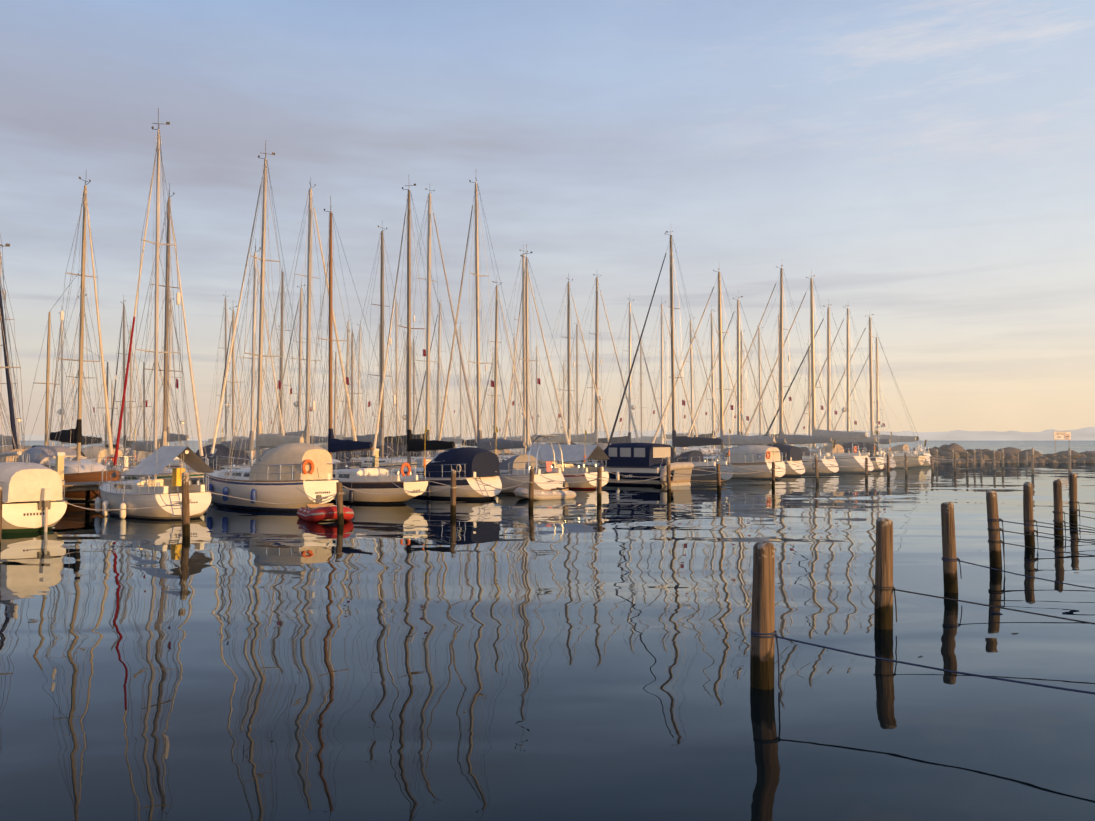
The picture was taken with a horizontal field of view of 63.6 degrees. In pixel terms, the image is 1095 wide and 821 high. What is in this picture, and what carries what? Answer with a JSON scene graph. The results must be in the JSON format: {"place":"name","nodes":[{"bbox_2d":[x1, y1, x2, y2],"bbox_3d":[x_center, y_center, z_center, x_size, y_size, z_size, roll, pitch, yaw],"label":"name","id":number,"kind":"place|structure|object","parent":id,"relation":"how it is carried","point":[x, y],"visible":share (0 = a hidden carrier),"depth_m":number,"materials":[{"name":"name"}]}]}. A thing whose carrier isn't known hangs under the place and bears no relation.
{"place":"outdoors","nodes":[
{"label":"outdoors","id":0,"kind":"place"},
{"bbox_2d":[473,477,596,492],"bbox_3d":[-0.881,3.189,37.718,4.699,0.595,4.816,-2,-2,40],"label":"stern line","id":1,"kind":"object","parent":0,"point":[507,489],"depth_m":38.07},
{"bbox_2d":[0,440,1094,820],"bbox_3d":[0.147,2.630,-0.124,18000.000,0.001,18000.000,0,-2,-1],"label":"water","id":2,"kind":"structure","parent":0,"point":[582,656],"depth_m":10.54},
{"bbox_2d":[0,486,2,556],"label":"post","id":3,"kind":"object","parent":2,"relation":"in","point":[1,491],"visible":0.98,"depth_m":19.75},
{"bbox_2d":[0,235,29,462],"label":"yacht","id":4,"kind":"object","parent":2,"relation":"on","point":[11,412],"visible":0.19,"depth_m":34.79,"materials":[{"name":"paint"}]},
{"bbox_2d":[0,246,31,461],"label":"yacht","id":5,"kind":"object","parent":2,"relation":"on","point":[7,458],"visible":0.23,"depth_m":51.96,"materials":[{"name":"paint"}]},
{"bbox_2d":[0,243,67,532],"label":"yacht","id":6,"kind":"object","parent":2,"relation":"on","point":[32,499],"visible":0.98,"depth_m":25.18,"materials":[{"name":"paint"}]},
{"bbox_2d":[48,305,87,449],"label":"yacht","id":7,"kind":"object","parent":2,"relation":"on","point":[60,411],"visible":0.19,"depth_m":70.34,"materials":[{"name":"paint"}]},
{"bbox_2d":[18,177,120,501],"bbox_3d":[-21.828,-3.256,40.628,10.234,15.449,3.310,-2,-3,43],"label":"yacht","id":8,"kind":"object","parent":2,"relation":"on","point":[79,466],"visible":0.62,"depth_m":39.83,"materials":[{"name":"paint"}]},
{"bbox_2d":[58,294,122,467],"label":"yacht","id":9,"kind":"object","parent":2,"relation":"on","point":[91,452],"visible":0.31,"depth_m":54.99,"materials":[{"name":"paint"}]},
{"bbox_2d":[101,325,146,451],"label":"yacht","id":10,"kind":"object","parent":2,"relation":"on","point":[127,407],"visible":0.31,"depth_m":84.89,"materials":[{"name":"paint"}]},
{"bbox_2d":[111,294,153,468],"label":"yacht","id":11,"kind":"object","parent":2,"relation":"on","point":[130,452],"visible":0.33,"depth_m":73.77,"materials":[{"name":"paint"}]},
{"bbox_2d":[62,477,202,505],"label":"jetty","id":12,"kind":"object","parent":2,"relation":"in","point":[86,487],"visible":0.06,"depth_m":34.03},
{"bbox_2d":[55,452,64,484],"bbox_3d":[-18.226,2.174,32.981,0.260,1.210,0.260,-2,-3,41],"label":"power pedestal","id":13,"kind":"object","parent":12,"relation":"on","point":[59,467],"visible":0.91,"depth_m":32.92,"materials":[{"name":"beige"}]},
{"bbox_2d":[95,108,213,519],"bbox_3d":[-14.288,-3.262,31.608,6.776,14.894,2.991,-2,-3,44],"label":"yacht","id":14,"kind":"object","parent":2,"relation":"on","point":[147,491],"visible":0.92,"depth_m":30.30,"materials":[{"name":"paint"}]},
{"bbox_2d":[103,183,207,479],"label":"yacht","id":15,"kind":"object","parent":2,"relation":"on","point":[145,445],"visible":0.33,"depth_m":43.30,"materials":[{"name":"paint"}]},
{"bbox_2d":[140,298,194,469],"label":"yacht","id":16,"kind":"object","parent":2,"relation":"on","point":[174,463],"visible":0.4,"depth_m":61.53,"materials":[{"name":"paint"}]},
{"bbox_2d":[182,472,189,535],"bbox_3d":[-9.909,3.061,24.201,0.220,2.755,0.350,0,-2,-6],"label":"mooring post","id":17,"kind":"object","parent":2,"relation":"in","point":[185,508],"visible":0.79,"depth_m":24.11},
{"bbox_2d":[65,501,181,515],"bbox_3d":[-12.026,2.751,24.994,4.749,0.563,0.253,-1,-2,20],"label":"stern line","id":18,"kind":"object","parent":17,"relation":"attached to","point":[127,509],"visible":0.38,"depth_m":25.00,"materials":[{"name":"beige fabric"}]},
{"bbox_2d":[195,295,245,452],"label":"yacht","id":19,"kind":"object","parent":2,"relation":"on","point":[218,440],"visible":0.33,"depth_m":92.93,"materials":[{"name":"paint"}]},
{"bbox_2d":[189,244,283,470],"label":"yacht","id":20,"kind":"object","parent":2,"relation":"on","point":[224,448],"visible":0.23,"depth_m":46.73,"materials":[{"name":"paint"}]},
{"bbox_2d":[215,306,265,459],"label":"yacht","id":21,"kind":"object","parent":2,"relation":"on","point":[233,382],"visible":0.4,"depth_m":65.46,"materials":[{"name":"paint"}]},
{"bbox_2d":[204,143,338,511],"bbox_3d":[-11.206,-3.274,34.895,7.897,15.100,3.216,-1,-3,39],"label":"yacht","id":22,"kind":"object","parent":2,"relation":"on","point":[282,468],"visible":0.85,"depth_m":33.02,"materials":[{"name":"paint"}]},
{"bbox_2d":[262,326,294,448],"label":"yacht","id":23,"kind":"object","parent":2,"relation":"on","point":[278,395],"visible":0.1,"depth_m":96.54,"materials":[{"name":"paint"}]},
{"bbox_2d":[254,264,320,440],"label":"yacht","id":24,"kind":"object","parent":2,"relation":"on","point":[282,300],"visible":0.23,"depth_m":83.72,"materials":[{"name":"paint"}]},
{"bbox_2d":[236,181,361,469],"bbox_3d":[-14.584,-4.487,52.167,11.942,18.649,4.082,-2,-3,41],"label":"yacht","id":25,"kind":"object","parent":2,"relation":"on","point":[338,465],"visible":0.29,"depth_m":51.46,"materials":[{"name":"paint"}]},
{"bbox_2d":[271,278,347,458],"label":"yacht","id":26,"kind":"object","parent":2,"relation":"on","point":[315,438],"visible":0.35,"depth_m":68.79,"materials":[{"name":"paint"}]},
{"bbox_2d":[297,495,353,521],"bbox_3d":[-7.270,3.325,29.063,1.548,0.951,2.653,1,-2,-27],"label":"red dinghy","id":27,"kind":"object","parent":2,"relation":"on","point":[318,512],"visible":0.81,"depth_m":28.16,"materials":[{"name":"rubber"}]},
{"bbox_2d":[336,482,343,523],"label":"mooring post","id":28,"kind":"object","parent":2,"relation":"in","point":[340,516],"visible":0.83,"depth_m":27.50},
{"bbox_2d":[160,492,336,506],"bbox_3d":[-9.912,2.840,27.686,5.132,0.562,5.264,2,-3,-44],"label":"stern line","id":29,"kind":"object","parent":28,"relation":"attached to","point":[279,503],"depth_m":28.39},
{"bbox_2d":[323,315,365,443],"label":"yacht","id":30,"kind":"object","parent":2,"relation":"on","point":[346,369],"visible":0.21,"depth_m":104.70,"materials":[{"name":"paint"}]},
{"bbox_2d":[339,324,377,439],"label":"yacht","id":31,"kind":"object","parent":2,"relation":"on","point":[360,348],"visible":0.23,"depth_m":91.90,"materials":[{"name":"paint"}]},
{"bbox_2d":[333,329,386,453],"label":"yacht","id":32,"kind":"object","parent":2,"relation":"on","point":[352,340],"visible":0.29,"depth_m":73.56,"materials":[{"name":"paint"}]},
{"bbox_2d":[305,195,428,503],"bbox_3d":[-8.427,-2.655,38.414,8.320,14.127,3.260,-2,-2,41],"label":"yacht","id":33,"kind":"object","parent":2,"relation":"on","point":[377,481],"visible":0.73,"depth_m":37.21,"materials":[{"name":"paint"}]},
{"bbox_2d":[356,324,401,435],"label":"yacht","id":34,"kind":"object","parent":2,"relation":"on","point":[372,413],"visible":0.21,"depth_m":108.21,"materials":[{"name":"paint"}]},
{"bbox_2d":[335,226,430,469],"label":"yacht","id":35,"kind":"object","parent":2,"relation":"on","point":[341,456],"visible":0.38,"depth_m":55.60,"materials":[{"name":"paint"}]},
{"bbox_2d":[372,299,443,451],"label":"yacht","id":36,"kind":"object","parent":2,"relation":"on","point":[396,360],"visible":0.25,"depth_m":94.47,"materials":[{"name":"paint"}]},
{"bbox_2d":[388,331,435,456],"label":"yacht","id":37,"kind":"object","parent":2,"relation":"on","point":[419,453],"visible":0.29,"depth_m":77.85,"materials":[{"name":"paint"}]},
{"bbox_2d":[391,339,433,439],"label":"yacht","id":38,"kind":"object","parent":2,"relation":"on","point":[414,375],"visible":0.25,"depth_m":111.44,"materials":[{"name":"paint"}]},
{"bbox_2d":[355,188,476,460],"bbox_3d":[-8.758,-5.270,61.015,12.846,20.850,4.371,-2,-3,43],"label":"yacht","id":39,"kind":"object","parent":2,"relation":"on","point":[388,445],"visible":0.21,"depth_m":60.45,"materials":[{"name":"paint"}]},
{"bbox_2d":[369,184,501,499],"bbox_3d":[-5.762,-3.495,41.993,8.535,16.067,3.343,-2,-2,40],"label":"yacht","id":40,"kind":"object","parent":2,"relation":"on","point":[468,464],"visible":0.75,"depth_m":39.98,"materials":[{"name":"paint"}]},
{"bbox_2d":[418,351,456,446],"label":"yacht","id":41,"kind":"object","parent":2,"relation":"on","point":[439,401],"visible":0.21,"depth_m":114.57,"materials":[{"name":"paint"}]},
{"bbox_2d":[412,301,471,443],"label":"yacht","id":42,"kind":"object","parent":2,"relation":"on","point":[455,440],"visible":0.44,"depth_m":98.75,"materials":[{"name":"paint"}]},
{"bbox_2d":[450,469,455,514],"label":"mooring post","id":43,"kind":"object","parent":2,"relation":"in","point":[453,496],"visible":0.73,"depth_m":30.86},
{"bbox_2d":[296,486,450,501],"bbox_3d":[-6.506,2.903,30.821,4.828,0.480,4.921,-2,-3,44],"label":"stern line","id":44,"kind":"object","parent":43,"relation":"attached to","point":[399,493],"depth_m":31.39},
{"bbox_2d":[430,319,482,447],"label":"yacht","id":45,"kind":"object","parent":2,"relation":"on","point":[461,403],"visible":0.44,"depth_m":118.68,"materials":[{"name":"paint"}]},
{"bbox_2d":[450,281,531,463],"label":"yacht","id":46,"kind":"object","parent":2,"relation":"on","point":[467,442],"visible":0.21,"depth_m":63.65,"materials":[{"name":"paint"}]},
{"bbox_2d":[472,348,512,449],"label":"yacht","id":47,"kind":"object","parent":2,"relation":"on","point":[493,399],"visible":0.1,"depth_m":121.90,"materials":[{"name":"paint"}]},
{"bbox_2d":[433,177,564,493],"bbox_3d":[-3.043,-4.035,45.662,8.718,17.410,3.389,-2,-2,40],"label":"yacht","id":48,"kind":"object","parent":2,"relation":"on","point":[517,467],"visible":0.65,"depth_m":45.15,"materials":[{"name":"paint"}]},
{"bbox_2d":[481,348,521,452],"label":"yacht","id":49,"kind":"object","parent":2,"relation":"on","point":[497,407],"visible":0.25,"depth_m":106.93,"materials":[{"name":"paint"}]},
{"bbox_2d":[487,331,535,449],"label":"yacht","id":50,"kind":"object","parent":2,"relation":"on","point":[514,387],"visible":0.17,"depth_m":126.33,"materials":[{"name":"paint"}]},
{"bbox_2d":[481,249,569,463],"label":"yacht","id":51,"kind":"object","parent":2,"relation":"on","point":[520,438],"visible":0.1,"depth_m":68.34,"materials":[{"name":"paint"}]},
{"bbox_2d":[501,343,555,450],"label":"yacht","id":52,"kind":"object","parent":2,"relation":"on","point":[529,406],"visible":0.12,"depth_m":109.84,"materials":[{"name":"paint"}]},
{"bbox_2d":[528,466,533,506],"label":"mooring post","id":53,"kind":"object","parent":2,"relation":"in","point":[531,493],"visible":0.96,"depth_m":34.53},
{"bbox_2d":[392,481,527,495],"bbox_3d":[-3.887,3.058,34.119,5.021,0.571,4.834,-1,-2,36],"label":"stern line","id":54,"kind":"object","parent":53,"relation":"attached to","point":[488,490],"depth_m":34.98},
{"bbox_2d":[517,342,559,448],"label":"yacht","id":55,"kind":"object","parent":2,"relation":"on","point":[538,415],"visible":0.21,"depth_m":130.40,"materials":[{"name":"paint"}]},
{"bbox_2d":[513,481,575,499],"bbox_3d":[-0.215,3.668,39.384,2.753,0.951,1.548,1,-2,-34],"label":"grey dinghy","id":56,"kind":"object","parent":2,"relation":"on","point":[551,494],"visible":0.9,"depth_m":38.85,"materials":[{"name":"rubber"}]},
{"bbox_2d":[499,244,608,489],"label":"yacht","id":57,"kind":"object","parent":2,"relation":"on","point":[574,453],"visible":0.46,"depth_m":48.48,"materials":[{"name":"paint"}]},
{"bbox_2d":[588,472,716,481],"bbox_3d":[4.933,3.353,44.960,6.256,0.440,4.906,-2,-3,41],"label":"stern line","id":58,"kind":"object","parent":57,"relation":"attached to","point":[671,476],"depth_m":45.10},
{"bbox_2d":[512,273,608,453],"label":"yacht","id":59,"kind":"object","parent":2,"relation":"on","point":[560,437],"visible":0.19,"depth_m":72.27,"materials":[{"name":"paint"}]},
{"bbox_2d":[546,360,578,442],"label":"yacht","id":60,"kind":"object","parent":2,"relation":"on","point":[563,400],"visible":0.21,"depth_m":132.90,"materials":[{"name":"paint"}]},
{"bbox_2d":[552,322,607,444],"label":"yacht","id":61,"kind":"object","parent":2,"relation":"on","point":[576,388],"visible":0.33,"depth_m":117.53,"materials":[{"name":"paint"}]},
{"bbox_2d":[532,274,638,448],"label":"yacht","id":62,"kind":"object","parent":2,"relation":"on","point":[591,438],"visible":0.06,"depth_m":76.15,"materials":[{"name":"paint"}]},
{"bbox_2d":[575,351,610,444],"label":"yacht","id":63,"kind":"object","parent":2,"relation":"on","point":[591,420],"visible":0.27,"depth_m":121.73,"materials":[{"name":"paint"}]},
{"bbox_2d":[597,467,601,500],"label":"mooring post","id":64,"kind":"object","parent":2,"relation":"in","point":[599,485],"visible":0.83,"depth_m":37.96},
{"bbox_2d":[557,443,690,485],"bbox_3d":[4.067,3.399,53.442,9.228,2.920,3.437,-2,-3,41],"label":"motor cruiser","id":65,"kind":"object","parent":2,"relation":"on","point":[643,461],"visible":0.56,"depth_m":51.10,"materials":[{"name":"paint"}]},
{"bbox_2d":[660,462,693,485],"bbox_3d":[7.393,3.715,50.685,0.596,1.548,2.853,14,8,41],"label":"davit dinghy","id":66,"kind":"object","parent":65,"relation":"hanging from","point":[680,468],"visible":0.67,"depth_m":50.44,"materials":[{"name":"fabric"}]},
{"bbox_2d":[661,469,774,475],"bbox_3d":[8.724,3.436,48.999,5.443,0.538,7.149,-1,-2,37],"label":"stern line","id":67,"kind":"object","parent":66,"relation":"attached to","point":[739,473],"depth_m":50.29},
{"bbox_2d":[588,299,667,450],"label":"yacht","id":68,"kind":"object","parent":2,"relation":"on","point":[623,439],"visible":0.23,"depth_m":79.46,"materials":[{"name":"paint"}]},
{"bbox_2d":[619,337,671,436],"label":"yacht","id":69,"kind":"object","parent":2,"relation":"on","point":[640,381],"visible":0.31,"depth_m":128.88,"materials":[{"name":"paint"}]},
{"bbox_2d":[613,300,702,455],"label":"yacht","id":70,"kind":"object","parent":2,"relation":"on","point":[658,440],"visible":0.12,"depth_m":84.03,"materials":[{"name":"paint"}]},
{"bbox_2d":[666,457,670,495],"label":"mooring post","id":71,"kind":"object","parent":2,"relation":"in","point":[668,477],"visible":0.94,"depth_m":41.26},
{"bbox_2d":[607,231,732,481],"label":"yacht","id":72,"kind":"object","parent":2,"relation":"on","point":[696,459],"visible":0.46,"depth_m":56.93,"materials":[{"name":"paint"}]},
{"bbox_2d":[659,316,720,454],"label":"yacht","id":73,"kind":"object","parent":2,"relation":"on","point":[704,451],"visible":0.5,"depth_m":87.31,"materials":[{"name":"paint"}]},
{"bbox_2d":[677,309,748,452],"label":"yacht","id":74,"kind":"object","parent":2,"relation":"on","point":[706,435],"visible":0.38,"depth_m":91.09,"materials":[{"name":"paint"}]},
{"bbox_2d":[651,268,785,478],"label":"yacht","id":75,"kind":"object","parent":2,"relation":"on","point":[748,456],"visible":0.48,"depth_m":60.53,"materials":[{"name":"paint"}]},
{"bbox_2d":[716,464,720,491],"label":"mooring post","id":76,"kind":"object","parent":2,"relation":"in","point":[718,478],"visible":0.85,"depth_m":44.69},
{"bbox_2d":[710,331,770,448],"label":"yacht","id":77,"kind":"object","parent":2,"relation":"on","point":[741,357],"visible":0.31,"depth_m":94.59,"materials":[{"name":"paint"}]},
{"bbox_2d":[681,296,804,475],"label":"yacht","id":78,"kind":"object","parent":2,"relation":"on","point":[789,454],"visible":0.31,"depth_m":67.50,"materials":[{"name":"paint"}]},
{"bbox_2d":[725,326,793,445],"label":"yacht","id":79,"kind":"object","parent":2,"relation":"on","point":[759,376],"visible":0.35,"depth_m":98.25,"materials":[{"name":"paint"}]},
{"bbox_2d":[750,541,774,689],"bbox_3d":[2.308,2.678,9.439,0.265,2.540,0.255,0,-2,-11],"label":"post","id":80,"kind":"object","parent":2,"relation":"in","point":[762,649],"visible":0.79,"depth_m":9.36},
{"bbox_2d":[750,630,1094,694],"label":"rope","id":81,"kind":"object","parent":80,"relation":"attached to","point":[776,636],"visible":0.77,"depth_m":8.59,"materials":[{"name":"black"}]},
{"bbox_2d":[706,265,838,473],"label":"yacht","id":82,"kind":"object","parent":2,"relation":"on","point":[807,457],"visible":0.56,"depth_m":70.07,"materials":[{"name":"paint"}]},
{"bbox_2d":[740,315,819,446],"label":"yacht","id":83,"kind":"object","parent":2,"relation":"on","point":[777,435],"visible":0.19,"depth_m":103.80,"materials":[{"name":"paint"}]},
{"bbox_2d":[775,344,838,448],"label":"yacht","id":84,"kind":"object","parent":2,"relation":"on","point":[808,381],"visible":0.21,"depth_m":106.91,"materials":[{"name":"paint"}]},
{"bbox_2d":[744,270,873,472],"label":"yacht","id":85,"kind":"object","parent":2,"relation":"on","point":[838,452],"visible":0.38,"depth_m":72.68,"materials":[{"name":"paint"}]},
{"bbox_2d":[814,455,818,482],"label":"mooring post","id":86,"kind":"object","parent":2,"relation":"in","point":[816,469],"visible":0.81,"depth_m":54.17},
{"bbox_2d":[765,304,883,470],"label":"yacht","id":87,"kind":"object","parent":2,"relation":"on","point":[871,449],"visible":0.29,"depth_m":77.12,"materials":[{"name":"paint"}]},
{"bbox_2d":[790,305,895,468],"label":"yacht","id":88,"kind":"object","parent":2,"relation":"on","point":[880,441],"visible":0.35,"depth_m":82.09,"materials":[{"name":"paint"}]},
{"bbox_2d":[807,314,926,467],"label":"yacht","id":89,"kind":"object","parent":2,"relation":"on","point":[910,455],"visible":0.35,"depth_m":84.44,"materials":[{"name":"paint"}]},
{"bbox_2d":[824,335,930,466],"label":"yacht","id":90,"kind":"object","parent":2,"relation":"on","point":[904,448],"visible":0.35,"depth_m":89.72,"materials":[{"name":"paint"}]},
{"bbox_2d":[874,517,892,629],"bbox_3d":[4.719,2.775,12.379,0.264,2.541,0.263,0,-2,-11],"label":"post","id":91,"kind":"object","parent":2,"relation":"in","point":[883,611],"visible":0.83,"depth_m":12.31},
{"bbox_2d":[873,584,1094,624],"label":"rope","id":92,"kind":"object","parent":91,"relation":"attached to","point":[893,589],"visible":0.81,"depth_m":11.73,"materials":[{"name":"grey"}]},
{"bbox_2d":[703,443,1094,463],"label":"breakwater rocks","id":93,"kind":"object","parent":2,"relation":"in","point":[945,452],"visible":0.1,"depth_m":100.58,"materials":[{"name":"stone"}]},
{"bbox_2d":[1054,431,1070,452],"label":"harbour sign","id":94,"kind":"object","parent":93,"relation":"on","point":[1062,435],"visible":0.98,"depth_m":118.81,"materials":[{"name":"grey"}]},
{"bbox_2d":[941,502,957,592],"bbox_3d":[6.991,2.862,15.310,0.272,2.561,0.246,1,-2,-38],"label":"post","id":95,"kind":"object","parent":2,"relation":"in","point":[950,577],"visible":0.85,"depth_m":15.22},
{"bbox_2d":[941,557,1094,588],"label":"rope","id":96,"kind":"object","parent":95,"relation":"attached to","point":[957,559],"visible":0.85,"depth_m":14.80,"materials":[{"name":"black"}]},
{"bbox_2d":[986,489,1001,566],"bbox_3d":[9.319,2.947,18.405,0.283,2.598,0.239,-1,-2,23],"label":"post","id":97,"kind":"object","parent":2,"relation":"in","point":[995,557],"visible":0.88,"depth_m":18.35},
{"bbox_2d":[987,518,1094,546],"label":"rope","id":98,"kind":"object","parent":97,"relation":"attached to","point":[1001,520],"visible":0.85,"depth_m":18.08,"materials":[{"name":"black"}]},
{"bbox_2d":[987,540,1094,566],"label":"rope","id":99,"kind":"object","parent":97,"relation":"attached to","point":[1001,541],"visible":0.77,"depth_m":18.12,"materials":[{"name":"grey"}]},
{"bbox_2d":[987,528,1094,556],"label":"rope","id":100,"kind":"object","parent":97,"relation":"attached to","point":[1001,529],"visible":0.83,"depth_m":18.10,"materials":[{"name":"grey"}]},
{"bbox_2d":[1023,482,1034,545],"bbox_3d":[12.027,3.071,21.994,0.274,2.588,0.236,0,-2,-7],"label":"post","id":101,"kind":"object","parent":2,"relation":"in","point":[1029,540],"visible":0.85,"depth_m":21.93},
{"bbox_2d":[1053,479,1062,534],"bbox_3d":[14.251,3.182,24.616,0.231,2.539,0.249,-1,-2,33],"label":"post","id":102,"kind":"object","parent":2,"relation":"in","point":[1057,498],"visible":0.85,"depth_m":24.54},
{"bbox_2d":[1069,473,1076,521],"bbox_3d":[17.039,3.299,28.591,0.241,2.571,0.232,-1,-2,15],"label":"post","id":103,"kind":"object","parent":2,"relation":"in","point":[1073,488],"visible":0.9,"depth_m":28.53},
{"bbox_2d":[0,0,1094,438],"label":"sky","id":104,"kind":"structure","parent":0,"point":[930,164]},
{"bbox_2d":[5,427,1094,440],"bbox_3d":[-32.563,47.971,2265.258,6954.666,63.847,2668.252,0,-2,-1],"label":"shore hills","id":105,"kind":"structure","parent":0,"point":[1085,434],"depth_m":3239.29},
{"bbox_2d":[541,473,666,482],"bbox_3d":[2.342,3.312,41.392,5.034,0.594,5.068,2,-3,-43],"label":"stern line","id":106,"kind":"object","parent":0,"point":[621,482],"depth_m":41.83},
{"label":"jetty","id":107,"kind":"object","parent":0,"visible":0},
{"bbox_2d":[16,418,562,467],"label":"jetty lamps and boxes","id":108,"kind":"object","parent":107,"relation":"on","point":[420,462],"visible":0.21,"depth_m":49.89,"materials":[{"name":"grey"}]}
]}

